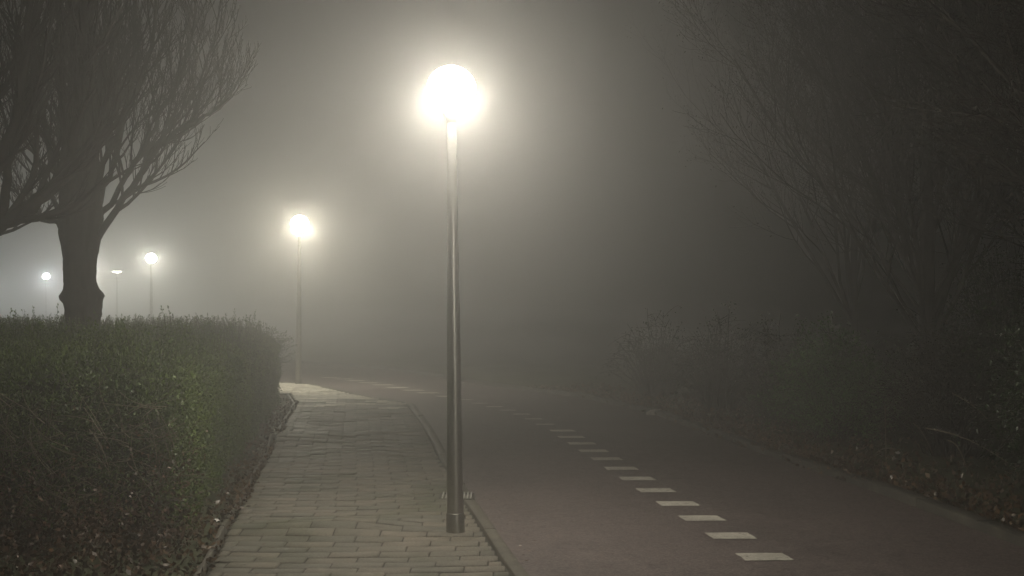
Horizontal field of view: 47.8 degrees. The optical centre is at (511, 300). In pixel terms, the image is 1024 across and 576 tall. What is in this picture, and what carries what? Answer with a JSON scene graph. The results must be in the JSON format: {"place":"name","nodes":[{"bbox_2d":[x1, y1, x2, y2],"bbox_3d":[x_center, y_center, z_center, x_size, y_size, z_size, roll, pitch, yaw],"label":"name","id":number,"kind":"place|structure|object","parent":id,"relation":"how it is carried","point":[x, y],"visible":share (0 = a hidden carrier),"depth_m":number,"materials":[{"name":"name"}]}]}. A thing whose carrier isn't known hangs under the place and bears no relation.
{"place":"outdoors","nodes":[
{"label":"outdoors","id":0,"kind":"place"},
{"bbox_2d":[278,382,405,408],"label":"pavement","id":1,"kind":"structure","parent":0,"point":[300,391],"depth_m":19.02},
{"bbox_2d":[206,389,510,575],"bbox_3d":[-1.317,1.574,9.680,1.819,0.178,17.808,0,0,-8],"label":"pavement","id":2,"kind":"structure","parent":0,"point":[289,503],"depth_m":8.73,"materials":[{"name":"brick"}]},
{"bbox_2d":[438,492,474,499],"bbox_3d":[-0.439,1.568,9.242,0.283,0.046,0.265,0,0,0],"label":"drain grate","id":3,"kind":"object","parent":2,"relation":"on","point":[471,494],"visible":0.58,"depth_m":9.21,"materials":[{"name":"metal"}]},
{"bbox_2d":[0,310,1023,575],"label":"ground","id":4,"kind":"structure","parent":0,"point":[548,348],"depth_m":39.99,"materials":[{"name":"brown soil"}]},
{"bbox_2d":[43,274,48,321],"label":"street lamp","id":5,"kind":"object","parent":4,"relation":"on","point":[45,276],"visible":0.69,"depth_m":64.47,"materials":[{"name":"metal"}]},
{"bbox_2d":[0,0,146,235],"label":"tree","id":6,"kind":"object","parent":4,"relation":"on","point":[24,118],"visible":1,"depth_m":11.08,"materials":[{"name":"brown plant"}]},
{"bbox_2d":[113,270,120,317],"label":"street lamp","id":7,"kind":"object","parent":4,"relation":"on","point":[116,271],"visible":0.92,"depth_m":54.97,"materials":[{"name":"metal"}]},
{"bbox_2d":[0,0,259,335],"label":"tree","id":8,"kind":"object","parent":4,"relation":"on","point":[81,295],"visible":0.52,"depth_m":12.85,"materials":[{"name":"brown plant"}]},
{"bbox_2d":[0,304,296,575],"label":"hedge","id":9,"kind":"object","parent":4,"relation":"on","point":[108,425],"visible":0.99,"depth_m":7.98,"materials":[{"name":"green plant"}]},
{"bbox_2d":[146,253,156,321],"bbox_3d":[-11.550,0.105,37.000,0.328,3.250,0.328,0,0,0],"label":"street lamp","id":10,"kind":"object","parent":4,"relation":"on","point":[151,257],"visible":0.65,"depth_m":36.96,"materials":[{"name":"metal"}]},
{"bbox_2d":[193,393,294,575],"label":"path edging","id":11,"kind":"object","parent":4,"relation":"on","point":[219,536],"visible":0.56,"depth_m":7.93,"materials":[{"name":"concrete"}]},
{"bbox_2d":[291,215,308,383],"bbox_3d":[-3.917,0.055,21.250,0.328,3.250,0.328,0,0,0],"label":"street lamp","id":12,"kind":"object","parent":4,"relation":"on","point":[299,223],"visible":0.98,"depth_m":21.21,"materials":[{"name":"metal"}]},
{"bbox_2d":[281,382,528,575],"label":"kerb","id":13,"kind":"structure","parent":4,"relation":"on","point":[509,561],"depth_m":8.36,"materials":[{"name":"concrete"}]},
{"bbox_2d":[427,65,475,533],"bbox_3d":[-0.396,0.040,7.800,0.328,3.250,0.328,-1,0,0],"label":"street lamp","id":14,"kind":"object","parent":4,"relation":"on","point":[451,89],"visible":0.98,"depth_m":7.76,"materials":[{"name":"metal"}]},
{"bbox_2d":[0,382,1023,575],"bbox_3d":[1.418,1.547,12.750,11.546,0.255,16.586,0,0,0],"label":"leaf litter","id":15,"kind":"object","parent":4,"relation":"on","point":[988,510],"visible":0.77,"depth_m":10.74,"materials":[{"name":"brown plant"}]},
{"bbox_2d":[589,305,712,395],"bbox_3d":[2.304,0.838,18.888,1.944,1.546,2.156,0,0,29],"label":"bush","id":16,"kind":"object","parent":4,"relation":"on","point":[657,369],"visible":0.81,"depth_m":18.81,"materials":[{"name":"green plant"}]},
{"bbox_2d":[280,360,1023,547],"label":"kerb","id":17,"kind":"structure","parent":4,"relation":"on","point":[1006,533],"depth_m":10.87,"materials":[{"name":"grey concrete"}]},
{"bbox_2d":[646,409,660,414],"bbox_3d":[2.057,1.596,16.483,0.291,0.096,0.158,0,0,-17],"label":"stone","id":18,"kind":"object","parent":17,"relation":"on","point":[651,412],"visible":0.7,"depth_m":16.42,"materials":[{"name":"grey stone"}]},
{"bbox_2d":[641,302,773,414],"bbox_3d":[2.922,0.811,16.308,2.196,1.603,2.326,0,0,0],"label":"bush","id":19,"kind":"object","parent":4,"relation":"on","point":[717,386],"visible":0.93,"depth_m":16.16,"materials":[{"name":"green plant"}]},
{"bbox_2d":[719,313,823,426],"bbox_3d":[3.380,0.882,14.636,1.480,1.458,1.555,0,0,29],"label":"bush","id":20,"kind":"object","parent":4,"relation":"on","point":[761,381],"visible":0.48,"depth_m":14.54,"materials":[{"name":"green plant"}]},
{"bbox_2d":[622,0,962,361],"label":"tree","id":21,"kind":"object","parent":4,"relation":"on","point":[852,268],"visible":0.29,"depth_m":29.16,"materials":[{"name":"brown plant"}]},
{"bbox_2d":[746,311,929,447],"bbox_3d":[3.572,0.864,12.914,2.026,1.512,1.966,0,0,0],"label":"bush","id":22,"kind":"object","parent":4,"relation":"on","point":[832,408],"visible":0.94,"depth_m":12.67,"materials":[{"name":"green plant"}]},
{"bbox_2d":[659,0,1023,409],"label":"tree","id":23,"kind":"object","parent":4,"relation":"on","point":[921,276],"visible":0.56,"depth_m":15.31,"materials":[{"name":"brown plant"}]},
{"bbox_2d":[708,0,1023,381],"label":"tree","id":24,"kind":"object","parent":4,"relation":"on","point":[883,259],"visible":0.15,"depth_m":21.53,"materials":[{"name":"brown plant"}]},
{"bbox_2d":[806,0,1023,246],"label":"tree","id":25,"kind":"object","parent":4,"relation":"on","point":[992,190],"visible":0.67,"depth_m":13.32,"materials":[{"name":"brown plant"}]},
{"bbox_2d":[827,0,1023,295],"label":"tree","id":26,"kind":"object","parent":4,"relation":"on","point":[1010,101],"visible":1,"depth_m":8.67,"materials":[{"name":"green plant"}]},
{"bbox_2d":[849,309,1023,458],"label":"bush","id":27,"kind":"object","parent":4,"relation":"on","point":[939,419],"visible":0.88,"depth_m":11.27,"materials":[{"name":"green plant"}]},
{"bbox_2d":[866,393,1016,468],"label":"fallen canes","id":28,"kind":"object","parent":4,"relation":"on","point":[885,448],"visible":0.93,"depth_m":10.75,"materials":[{"name":"brown wood"}]},
{"bbox_2d":[872,204,1023,440],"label":"bush","id":29,"kind":"object","parent":4,"relation":"on","point":[1000,312],"visible":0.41,"depth_m":12.84,"materials":[{"name":"green plant"}]},
{"bbox_2d":[941,268,1023,505],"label":"bush","id":30,"kind":"object","parent":4,"relation":"on","point":[1018,388],"visible":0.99,"depth_m":8.80,"materials":[{"name":"green plant"}]},
{"bbox_2d":[0,0,1023,310],"label":"sky","id":31,"kind":"structure","parent":0,"point":[576,190],"materials":[{"name":"grey"}]},
{"bbox_2d":[267,363,1023,575],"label":"cycle path","id":32,"kind":"structure","parent":0,"point":[809,529],"depth_m":9.33,"materials":[{"name":"grey asphalt"}]},
{"bbox_2d":[323,377,792,560],"bbox_3d":[-0.490,1.615,16.050,1.695,0.001,18.226,0,0,-18],"label":"lane marking","id":33,"kind":"object","parent":32,"relation":"on","point":[754,556],"visible":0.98,"depth_m":9.21,"materials":[{"name":"paint"}]}
]}

